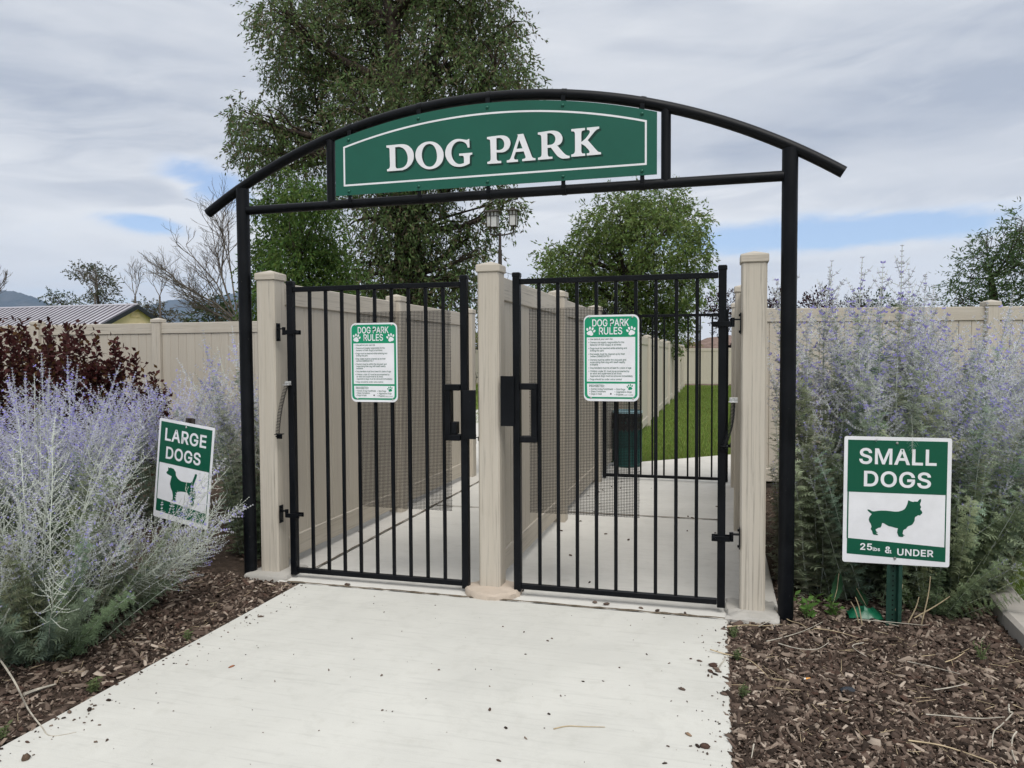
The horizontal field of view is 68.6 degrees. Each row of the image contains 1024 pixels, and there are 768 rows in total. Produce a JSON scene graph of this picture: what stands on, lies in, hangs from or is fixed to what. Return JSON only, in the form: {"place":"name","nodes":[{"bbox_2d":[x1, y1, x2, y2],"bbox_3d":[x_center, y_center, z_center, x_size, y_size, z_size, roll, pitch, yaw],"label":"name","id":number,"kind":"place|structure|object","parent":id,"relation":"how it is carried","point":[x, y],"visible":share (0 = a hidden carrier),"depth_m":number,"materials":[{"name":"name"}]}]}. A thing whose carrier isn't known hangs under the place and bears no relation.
{"place":"outdoors","nodes":[
{"label":"outdoors","id":0,"kind":"place"},
{"bbox_2d":[0,290,53,306],"bbox_3d":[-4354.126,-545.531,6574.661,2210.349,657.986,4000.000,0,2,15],"label":"hills","id":1,"kind":"structure","parent":0,"point":[11,299],"depth_m":6414.84,"materials":[{"name":"blue"}]},
{"bbox_2d":[0,462,297,746],"bbox_3d":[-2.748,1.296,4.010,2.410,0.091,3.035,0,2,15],"label":"bark mulch","id":2,"kind":"object","parent":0,"point":[122,661],"visible":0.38,"depth_m":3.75,"materials":[{"name":"brown wood"}]},
{"bbox_2d":[0,719,12,743],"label":"weed","id":3,"kind":"object","parent":2,"relation":"on","point":[2,734],"visible":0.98,"depth_m":2.81,"materials":[{"name":"green plant"}]},
{"bbox_2d":[0,659,75,735],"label":"dry stalk","id":4,"kind":"object","parent":2,"relation":"on","point":[17,687],"visible":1,"depth_m":3.03,"materials":[{"name":"beige plant"}]},
{"bbox_2d":[23,683,55,696],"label":"dry stalk","id":5,"kind":"object","parent":2,"relation":"on","point":[33,691],"visible":1,"depth_m":3.21,"materials":[{"name":"beige plant"}]},
{"bbox_2d":[0,315,97,479],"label":"purple ninebark","id":6,"kind":"object","parent":2,"relation":"on","point":[11,340],"visible":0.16,"depth_m":8.55,"materials":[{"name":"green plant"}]},
{"bbox_2d":[15,316,129,480],"bbox_3d":[-4.972,0.192,8.536,1.213,1.914,1.213,0,2,15],"label":"purple ninebark","id":7,"kind":"object","parent":2,"relation":"on","point":[94,372],"visible":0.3,"depth_m":8.40,"materials":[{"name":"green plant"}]},
{"bbox_2d":[0,368,161,597],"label":"lavender sage","id":8,"kind":"object","parent":2,"relation":"on","point":[83,475],"visible":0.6,"depth_m":4.55,"materials":[{"name":"purple plant"}]},
{"bbox_2d":[0,353,181,541],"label":"lavender sage","id":9,"kind":"object","parent":2,"relation":"on","point":[72,396],"visible":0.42,"depth_m":5.55,"materials":[{"name":"purple plant"}]},
{"bbox_2d":[85,677,101,692],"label":"weed","id":10,"kind":"object","parent":2,"relation":"on","point":[91,682],"visible":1,"depth_m":3.20,"materials":[{"name":"green plant"}]},
{"bbox_2d":[0,411,252,668],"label":"lavender sage","id":11,"kind":"object","parent":2,"relation":"on","point":[29,629],"visible":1,"depth_m":3.59,"materials":[{"name":"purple plant"}]},
{"bbox_2d":[0,318,259,460],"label":"boundary fence","id":12,"kind":"object","parent":2,"relation":"on","point":[162,345],"visible":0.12,"depth_m":10.18,"materials":[{"name":"beige plastic"}]},
{"bbox_2d":[12,465,259,574],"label":"bark mulch","id":13,"kind":"object","parent":2,"relation":"on","point":[205,559],"visible":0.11,"depth_m":6.11,"materials":[{"name":"brown wood"}]},
{"bbox_2d":[105,347,177,481],"bbox_3d":[-4.283,0.364,8.711,0.771,1.592,0.732,0,2,15],"label":"purple ninebark","id":14,"kind":"object","parent":2,"relation":"on","point":[123,359],"visible":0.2,"depth_m":8.64,"materials":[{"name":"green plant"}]},
{"bbox_2d":[49,363,258,524],"bbox_3d":[-3.059,0.516,6.587,1.727,1.394,1.544,-2,3,-36],"label":"lavender sage","id":15,"kind":"object","parent":2,"relation":"on","point":[151,479],"visible":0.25,"depth_m":6.47,"materials":[{"name":"purple plant"}]},
{"bbox_2d":[89,466,247,613],"bbox_3d":[-1.967,0.935,4.330,0.756,0.816,1.088,-1,2,-6],"label":"lavender sage","id":16,"kind":"object","parent":2,"relation":"on","point":[157,574],"visible":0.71,"depth_m":4.20,"materials":[{"name":"green plant"}]},
{"bbox_2d":[153,418,214,572],"bbox_3d":[-2.178,0.769,5.004,0.567,1.089,0.050,1,2,23],"label":"dogs sign","id":17,"kind":"object","parent":2,"relation":"on","point":[185,451],"visible":0.74,"depth_m":4.99,"materials":[{"name":"white paint"}]},
{"bbox_2d":[183,628,193,643],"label":"weed","id":18,"kind":"object","parent":2,"relation":"on","point":[187,635],"visible":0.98,"depth_m":3.78,"materials":[{"name":"green plant"}]},
{"bbox_2d":[143,328,260,530],"bbox_3d":[-2.074,0.354,6.285,1.821,1.723,1.678,0,2,15],"label":"lavender sage","id":19,"kind":"object","parent":2,"relation":"on","point":[229,424],"visible":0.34,"depth_m":6.12,"materials":[{"name":"purple plant"}]},
{"bbox_2d":[213,432,260,558],"bbox_3d":[-1.928,0.793,5.391,0.730,0.920,0.588,0,2,15],"label":"lavender sage","id":20,"kind":"object","parent":2,"relation":"on","point":[240,533],"visible":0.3,"depth_m":5.36,"materials":[{"name":"green plant"}]},
{"bbox_2d":[244,564,307,582],"bbox_3d":[-1.552,1.270,4.953,0.316,0.104,0.311,0,2,15],"label":"concrete footing","id":21,"kind":"object","parent":2,"relation":"on","point":[283,575],"visible":0.4,"depth_m":4.83,"materials":[{"name":"grey concrete"}]},
{"bbox_2d":[254,271,288,571],"bbox_3d":[-1.569,0.276,4.923,0.148,2.033,0.148,0,2,15],"label":"gate post","id":22,"kind":"object","parent":21,"relation":"on","point":[272,447],"visible":0.79,"depth_m":4.87,"materials":[{"name":"beige plastic"}]},
{"bbox_2d":[274,275,475,588],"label":"iron gate","id":23,"kind":"structure","parent":22,"relation":"attached to","point":[449,429],"depth_m":4.62,"materials":[{"name":"black metal"}]},
{"bbox_2d":[351,323,397,401],"bbox_3d":[-0.849,-0.132,4.614,0.312,0.487,0.006,0,2,15],"label":"rules sign","id":24,"kind":"object","parent":23,"relation":"attached to","point":[374,363],"visible":1,"depth_m":4.61,"materials":[{"name":"white metal"}]},
{"bbox_2d":[204,89,846,623],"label":"entrance arch","id":25,"kind":"structure","parent":2,"relation":"on","point":[786,175],"depth_m":4.19,"materials":[{"name":"black metal"}]},
{"bbox_2d":[335,88,656,208],"bbox_3d":[-0.139,-1.395,4.388,1.950,0.629,0.080,0,2,15],"label":"dog park sign","id":26,"kind":"object","parent":25,"relation":"attached to","point":[488,144],"visible":0.99,"depth_m":4.34,"materials":[{"name":"green metal"}]},
{"bbox_2d":[144,293,255,322],"bbox_3d":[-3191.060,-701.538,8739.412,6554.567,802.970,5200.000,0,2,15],"label":"hills","id":27,"kind":"structure","parent":0,"point":[168,304],"depth_m":8296.72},
{"bbox_2d":[0,584,732,767],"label":"path","id":28,"kind":"structure","parent":0,"point":[213,719],"depth_m":3.15,"materials":[{"name":"concrete"}]},
{"bbox_2d":[0,585,728,767],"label":"bark crumbs","id":29,"kind":"object","parent":28,"relation":"on","point":[505,727],"visible":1,"depth_m":3.08,"materials":[{"name":"brown wood"}]},
{"bbox_2d":[320,506,479,581],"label":"lane slab","id":30,"kind":"structure","parent":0,"point":[454,548],"depth_m":5.51,"materials":[{"name":"concrete"}]},
{"bbox_2d":[437,483,478,507],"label":"lane slab","id":31,"kind":"structure","parent":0,"point":[474,497],"depth_m":7.49,"materials":[{"name":"concrete"}]},
{"bbox_2d":[213,410,730,478],"bbox_3d":[0.510,0.869,14.876,8.100,0.001,11.130,0,2,15],"label":"concrete pad","id":32,"kind":"object","parent":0,"point":[705,466],"visible":0.08,"depth_m":9.61,"materials":[{"name":"grey concrete"}]},
{"bbox_2d":[613,409,642,467],"bbox_3d":[1.494,0.699,9.705,0.390,0.720,0.388,0,2,15],"label":"litter bin","id":33,"kind":"object","parent":32,"relation":"on","point":[627,440],"visible":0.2,"depth_m":9.55,"materials":[{"name":"teal plastic"}]},
{"bbox_2d":[0,0,1023,345],"label":"sky","id":34,"kind":"structure","parent":0,"point":[109,128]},
{"bbox_2d":[506,513,716,597],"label":"lane slab","id":35,"kind":"structure","parent":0,"point":[707,566],"depth_m":5.32,"materials":[{"name":"concrete"}]},
{"bbox_2d":[504,278,602,569],"bbox_3d":[0.433,0.203,6.575,0.155,2.033,3.988,0,2,15],"label":"lane fence","id":36,"kind":"object","parent":35,"relation":"on","point":[529,519],"visible":0.33,"depth_m":5.76,"materials":[{"name":"beige plastic"}]},
{"bbox_2d":[569,475,717,519],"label":"lane slab","id":37,"kind":"structure","parent":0,"point":[707,498],"depth_m":7.44,"materials":[{"name":"concrete"}]},
{"bbox_2d":[611,385,730,461],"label":"lawn","id":38,"kind":"structure","parent":0,"point":[686,426],"depth_m":14.97,"materials":[{"name":"green plant"}]},
{"bbox_2d":[602,335,684,470],"bbox_3d":[4.289,-0.283,20.937,0.148,1.874,25.608,0,2,15],"label":"lawn fence","id":39,"kind":"object","parent":38,"relation":"on","point":[647,376],"visible":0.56,"depth_m":16.50,"materials":[{"name":"beige plastic"}]},
{"bbox_2d":[602,309,730,481],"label":"iron gate","id":40,"kind":"structure","parent":39,"relation":"attached to","point":[728,346],"depth_m":8.42,"materials":[{"name":"black metal"}]},
{"bbox_2d":[700,286,734,337],"bbox_3d":[8.139,-1.690,28.860,1.874,4.254,1.621,0,2,15],"label":"plum tree","id":41,"kind":"object","parent":38,"relation":"on","point":[716,309],"visible":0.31,"depth_m":28.86,"materials":[{"name":"green plant"}]},
{"bbox_2d":[767,281,780,307],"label":"garden bush","id":42,"kind":"object","parent":38,"relation":"on","point":[771,304],"visible":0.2,"depth_m":16.86,"materials":[{"name":"green plant"}]},
{"bbox_2d":[797,285,845,307],"bbox_3d":[6.859,-0.704,16.758,1.195,3.211,1.150,0,2,15],"label":"garden bush","id":43,"kind":"object","parent":38,"relation":"on","point":[807,298],"visible":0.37,"depth_m":16.72,"materials":[{"name":"green plant"}]},
{"bbox_2d":[839,285,880,307],"bbox_3d":[8.072,-0.726,17.557,0.991,3.182,1.036,0,2,15],"label":"garden bush","id":44,"kind":"object","parent":38,"relation":"on","point":[851,300],"visible":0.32,"depth_m":17.39,"materials":[{"name":"green plant"}]},
{"bbox_2d":[861,288,899,306],"bbox_3d":[8.518,-0.692,17.386,0.919,3.122,0.995,0,2,15],"label":"garden bush","id":45,"kind":"object","parent":38,"relation":"on","point":[884,298],"visible":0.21,"depth_m":17.23,"materials":[{"name":"green plant"}]},
{"bbox_2d":[918,196,1023,306],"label":"feathery locust","id":46,"kind":"object","parent":38,"relation":"on","point":[989,287],"visible":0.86,"depth_m":12.90,"materials":[{"name":"green plant"}]},
{"bbox_2d":[685,335,730,385],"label":"berm","id":47,"kind":"structure","parent":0,"point":[705,342],"depth_m":39.90,"materials":[{"name":"brown plant"}]},
{"bbox_2d":[673,328,702,347],"bbox_3d":[8.947,-1.820,38.984,1.701,2.542,1.651,-1,2,-11],"label":"yellow shrub","id":48,"kind":"object","parent":47,"relation":"on","point":[690,340],"visible":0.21,"depth_m":38.70,"materials":[{"name":"green plant"}]},
{"bbox_2d":[721,483,1023,767],"bbox_3d":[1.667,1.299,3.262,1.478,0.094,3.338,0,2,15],"label":"bark mulch","id":49,"kind":"object","parent":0,"point":[910,721],"visible":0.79,"depth_m":3.17,"materials":[{"name":"brown wood"}]},
{"bbox_2d":[8,581,1022,762],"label":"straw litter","id":50,"kind":"object","parent":49,"relation":"on","point":[774,679],"visible":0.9,"depth_m":3.28,"materials":[{"name":"beige plant"}]},
{"bbox_2d":[729,626,740,637],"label":"weed","id":51,"kind":"object","parent":49,"relation":"on","point":[733,632],"visible":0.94,"depth_m":3.78,"materials":[{"name":"green plant"}]},
{"bbox_2d":[733,647,741,659],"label":"weed","id":52,"kind":"object","parent":49,"relation":"on","point":[737,655],"visible":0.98,"depth_m":3.52,"materials":[{"name":"green plant"}]},
{"bbox_2d":[738,682,750,697],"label":"weed","id":53,"kind":"object","parent":49,"relation":"on","point":[743,691],"visible":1,"depth_m":3.13,"materials":[{"name":"green plant"}]},
{"bbox_2d":[724,597,779,626],"bbox_3d":[1.323,1.286,4.143,0.288,0.104,0.350,0,2,15],"label":"concrete footing","id":54,"kind":"object","parent":49,"relation":"on","point":[734,611],"visible":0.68,"depth_m":4.05,"materials":[{"name":"grey concrete"}]},
{"bbox_2d":[739,251,768,610],"bbox_3d":[1.325,0.291,4.126,0.148,2.033,0.148,0,2,15],"label":"gate post","id":55,"kind":"object","parent":54,"relation":"on","point":[753,372],"visible":0.81,"depth_m":4.06,"materials":[{"name":"beige plastic"}]},
{"bbox_2d":[500,265,740,607],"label":"iron gate","id":56,"kind":"structure","parent":55,"relation":"attached to","point":[512,387],"depth_m":4.30,"materials":[{"name":"black metal"}]},
{"bbox_2d":[584,314,638,400],"bbox_3d":[0.559,-0.146,4.226,0.312,0.487,0.006,0,2,15],"label":"rules sign","id":57,"kind":"object","parent":56,"relation":"attached to","point":[611,357],"visible":1,"depth_m":4.22,"materials":[{"name":"white metal"}]},
{"bbox_2d":[765,490,819,574],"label":"bark mulch","id":58,"kind":"object","parent":49,"relation":"on","point":[770,548],"visible":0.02,"depth_m":6.16,"materials":[{"name":"brown wood"}]},
{"bbox_2d":[794,590,821,619],"bbox_3d":[1.612,1.200,4.023,0.191,0.162,0.180,-1,2,-17],"label":"weed","id":59,"kind":"object","parent":49,"relation":"on","point":[806,607],"visible":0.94,"depth_m":4.02,"materials":[{"name":"green plant"}]},
{"bbox_2d":[823,594,844,616],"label":"weed","id":60,"kind":"object","parent":49,"relation":"on","point":[831,611],"visible":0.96,"depth_m":4.07,"materials":[{"name":"green plant"}]},
{"bbox_2d":[831,573,842,602],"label":"dock leaf","id":61,"kind":"object","parent":49,"relation":"on","point":[837,585],"visible":0.95,"depth_m":4.17,"materials":[{"name":"plant"}]},
{"bbox_2d":[855,587,867,605],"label":"dock leaf","id":62,"kind":"object","parent":49,"relation":"on","point":[862,598],"visible":1,"depth_m":4.21,"materials":[{"name":"plant"}]},
{"bbox_2d":[846,606,883,619],"bbox_3d":[1.907,1.222,4.054,0.170,0.063,0.120,0,2,15],"label":"plastic bag","id":63,"kind":"object","parent":49,"relation":"on","point":[868,613],"visible":0.96,"depth_m":4.03,"materials":[{"name":"green plastic"}]},
{"bbox_2d":[765,260,977,598],"bbox_3d":[2.291,0.217,4.870,1.323,2.063,2.088,0,2,15],"label":"lavender sage","id":64,"kind":"object","parent":49,"relation":"on","point":[804,564],"visible":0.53,"depth_m":4.58,"materials":[{"name":"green plant"}]},
{"bbox_2d":[766,300,1023,481],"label":"boundary fence","id":65,"kind":"object","parent":49,"relation":"on","point":[962,316],"visible":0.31,"depth_m":7.93,"materials":[{"name":"beige plastic"}]},
{"bbox_2d":[842,436,951,625],"bbox_3d":[2.019,0.794,3.953,0.522,1.038,0.040,0,2,12],"label":"dogs sign","id":66,"kind":"object","parent":49,"relation":"on","point":[896,506],"visible":1,"depth_m":3.94,"materials":[{"name":"white paint"}]},
{"bbox_2d":[772,245,1023,613],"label":"lavender sage","id":67,"kind":"object","parent":49,"relation":"on","point":[874,571],"visible":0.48,"depth_m":4.34,"materials":[{"name":"purple plant"}]},
{"bbox_2d":[795,269,1023,606],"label":"lavender sage","id":68,"kind":"object","parent":49,"relation":"on","point":[974,376],"visible":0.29,"depth_m":4.39,"materials":[{"name":"purple plant"}]},
{"bbox_2d":[812,292,1023,530],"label":"lavender sage","id":69,"kind":"object","parent":49,"relation":"on","point":[1021,385],"visible":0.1,"depth_m":5.18,"materials":[{"name":"purple plant"}]},
{"bbox_2d":[920,576,930,624],"bbox_3d":[2.156,1.130,3.909,0.046,0.266,0.009,2,3,42],"label":"dry stalk","id":70,"kind":"object","parent":49,"relation":"on","point":[926,603],"visible":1,"depth_m":3.91,"materials":[{"name":"plant"}]},
{"bbox_2d":[880,516,1023,620],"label":"lavender sage","id":71,"kind":"object","parent":49,"relation":"on","point":[954,605],"visible":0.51,"depth_m":4.01,"materials":[{"name":"green plant"}]},
{"bbox_2d":[908,739,996,765],"bbox_3d":[1.562,1.302,2.665,0.273,0.016,0.018,1,3,37],"label":"dry stalk","id":72,"kind":"object","parent":49,"relation":"on","point":[950,748],"visible":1,"depth_m":2.68,"materials":[{"name":"plant"}]},
{"bbox_2d":[926,714,1002,718],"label":"dry stalk","id":73,"kind":"object","parent":49,"relation":"on","point":[961,717],"visible":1,"depth_m":2.91,"materials":[{"name":"beige plant"}]},
{"bbox_2d":[928,407,1023,605],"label":"lavender sage","id":74,"kind":"object","parent":49,"relation":"on","point":[969,522],"visible":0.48,"depth_m":4.17,"materials":[{"name":"green plant"}]},
{"bbox_2d":[972,638,990,659],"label":"weed","id":75,"kind":"object","parent":49,"relation":"on","point":[983,656],"visible":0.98,"depth_m":3.50,"materials":[{"name":"green plant"}]},
{"bbox_2d":[992,704,1012,746],"bbox_3d":[1.864,1.293,2.849,0.030,0.016,0.438,2,3,42],"label":"dry stalk","id":76,"kind":"object","parent":49,"relation":"on","point":[1011,712],"visible":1,"depth_m":2.87,"materials":[{"name":"beige plant"}]},
{"bbox_2d":[1008,548,1023,599],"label":"lawn","id":77,"kind":"structure","parent":0,"point":[1017,583],"depth_m":4.64,"materials":[{"name":"green plant"}]},
{"bbox_2d":[885,299,1023,536],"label":"lavender sage","id":78,"kind":"object","parent":77,"relation":"on","point":[1009,329],"visible":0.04,"depth_m":5.43,"materials":[{"name":"purple plant"}]},
{"label":"lawn","id":79,"kind":"structure","parent":0,"visible":0},
{"bbox_2d":[139,176,259,321],"bbox_3d":[-9.357,-2.638,22.187,3.754,6.750,3.378,0,2,15],"label":"bare tree","id":80,"kind":"object","parent":79,"relation":"on","point":[197,292],"visible":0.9,"depth_m":21.89,"materials":[{"name":"grey plant"}]},
{"bbox_2d":[229,163,371,321],"bbox_3d":[-5.480,-2.437,19.354,4.329,6.607,3.958,0,2,15],"label":"leafy ash","id":81,"kind":"object","parent":79,"relation":"on","point":[295,245],"visible":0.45,"depth_m":18.55,"materials":[{"name":"green plant"}]},
{"bbox_2d":[214,0,552,328],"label":"broad elm","id":82,"kind":"object","parent":79,"relation":"on","point":[393,78],"visible":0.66,"depth_m":26.60,"materials":[{"name":"green plant"}]},
{"bbox_2d":[482,209,520,264],"bbox_3d":[-0.316,-2.065,20.661,1.030,5.512,0.800,0,2,15],"label":"street lamp","id":83,"kind":"object","parent":79,"relation":"on","point":[492,218],"visible":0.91,"depth_m":20.56,"materials":[{"name":"brown metal"}]},
{"bbox_2d":[475,348,730,384],"bbox_3d":[0.734,-0.864,37.338,33.748,1.832,0.148,0,2,15],"label":"fence","id":84,"kind":"object","parent":79,"relation":"on","point":[705,365],"visible":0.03,"depth_m":35.05,"materials":[{"name":"beige plastic"}]},
{"bbox_2d":[526,176,721,361],"bbox_3d":[3.293,-3.019,23.771,6.548,7.346,5.144,0,2,15],"label":"leafy tree","id":85,"kind":"object","parent":79,"relation":"on","point":[631,232],"visible":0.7,"depth_m":23.00,"materials":[{"name":"green plant"}]},
{"label":"ground","id":86,"kind":"structure","parent":0,"visible":0},
{"bbox_2d":[0,268,12,293],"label":"bare tree","id":87,"kind":"object","parent":86,"relation":"on","point":[5,276],"visible":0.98,"depth_m":37.98,"materials":[{"name":"grey plant"}]},
{"bbox_2d":[38,286,88,305],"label":"horizon tree","id":88,"kind":"object","parent":86,"relation":"on","point":[58,302],"visible":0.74,"depth_m":90.83,"materials":[{"name":"green plant"}]},
{"bbox_2d":[0,303,156,325],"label":"garden shed","id":89,"kind":"structure","parent":86,"relation":"on","point":[131,313],"depth_m":26.36,"materials":[{"name":"yellow"}]},
{"bbox_2d":[74,262,105,303],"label":"bare tree","id":90,"kind":"object","parent":86,"relation":"on","point":[93,280],"visible":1,"depth_m":80.24,"materials":[{"name":"grey plant"}]},
{"bbox_2d":[60,259,126,304],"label":"horizon tree","id":91,"kind":"object","parent":86,"relation":"on","point":[107,284],"visible":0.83,"depth_m":84.86,"materials":[{"name":"green plant"}]},
{"bbox_2d":[120,256,146,302],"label":"bare tree","id":92,"kind":"object","parent":86,"relation":"on","point":[135,273],"visible":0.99,"depth_m":71.84,"materials":[{"name":"grey plant"}]},
{"bbox_2d":[125,293,181,322],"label":"horizon tree","id":93,"kind":"object","parent":86,"relation":"on","point":[154,312],"visible":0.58,"depth_m":78.00,"materials":[{"name":"green plant"}]},
{"bbox_2d":[140,250,178,317],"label":"bare tree","id":94,"kind":"object","parent":86,"relation":"on","point":[161,288],"visible":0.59,"depth_m":73.48,"materials":[{"name":"grey plant"}]},
{"bbox_2d":[180,289,254,321],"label":"horizon tree","id":95,"kind":"object","parent":86,"relation":"on","point":[222,305],"visible":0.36,"depth_m":46.35,"materials":[{"name":"green plant"}]},
{"bbox_2d":[289,470,478,567],"bbox_3d":[-0.917,1.214,7.184,0.352,0.122,4.455,0,2,15],"label":"mow strip","id":96,"kind":"object","parent":86,"relation":"on","point":[385,523],"visible":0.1,"depth_m":6.08,"materials":[{"name":"concrete"}]},
{"bbox_2d":[284,284,475,557],"bbox_3d":[-1.014,0.196,6.973,0.155,2.033,3.988,0,2,15],"label":"lane fence","id":97,"kind":"object","parent":96,"relation":"on","point":[335,428],"visible":0.44,"depth_m":5.89,"materials":[{"name":"beige plastic"}]},
{"bbox_2d":[316,482,476,566],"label":"joint dirt","id":98,"kind":"structure","parent":96,"relation":"on","point":[382,531],"depth_m":6.01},
{"bbox_2d":[278,573,726,619],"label":"threshold slab","id":99,"kind":"structure","parent":86,"relation":"on","point":[699,609],"depth_m":4.42,"materials":[{"name":"concrete"}]},
{"bbox_2d":[465,580,521,600],"bbox_3d":[-0.112,1.257,4.505,0.345,0.090,0.300,0,2,15],"label":"concrete footing","id":100,"kind":"object","parent":99,"relation":"on","point":[476,590],"visible":0.64,"depth_m":4.42,"materials":[{"name":"beige concrete"}]},
{"bbox_2d":[475,262,505,586],"bbox_3d":[-0.122,0.284,4.524,0.148,2.033,0.148,0,2,15],"label":"gate post","id":101,"kind":"object","parent":100,"relation":"on","point":[491,431],"visible":0.8,"depth_m":4.46,"materials":[{"name":"beige plastic"}]},
{"bbox_2d":[287,581,730,619],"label":"joint dirt","id":102,"kind":"structure","parent":99,"relation":"on","point":[515,600],"depth_m":4.31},
{"bbox_2d":[725,479,777,607],"bbox_3d":[1.944,1.228,6.397,0.292,0.122,4.455,0,2,15],"label":"mow strip","id":103,"kind":"object","parent":86,"relation":"on","point":[731,569],"visible":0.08,"depth_m":5.09,"materials":[{"name":"concrete"}]},
{"bbox_2d":[731,285,740,530],"bbox_3d":[1.900,0.211,6.172,0.156,2.033,3.988,0,2,15],"label":"lane fence","id":104,"kind":"object","parent":103,"relation":"on","point":[735,388],"visible":0.31,"depth_m":6.01,"materials":[{"name":"beige plastic"}]},
{"bbox_2d":[984,579,1023,625],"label":"kerb","id":105,"kind":"structure","parent":86,"relation":"on","point":[1016,606],"depth_m":4.06,"materials":[{"name":"grey concrete"}]},
{"bbox_2d":[1003,612,1023,648],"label":"kerb","id":106,"kind":"structure","parent":86,"relation":"on","point":[1013,624],"depth_m":3.78,"materials":[{"name":"grey concrete"}]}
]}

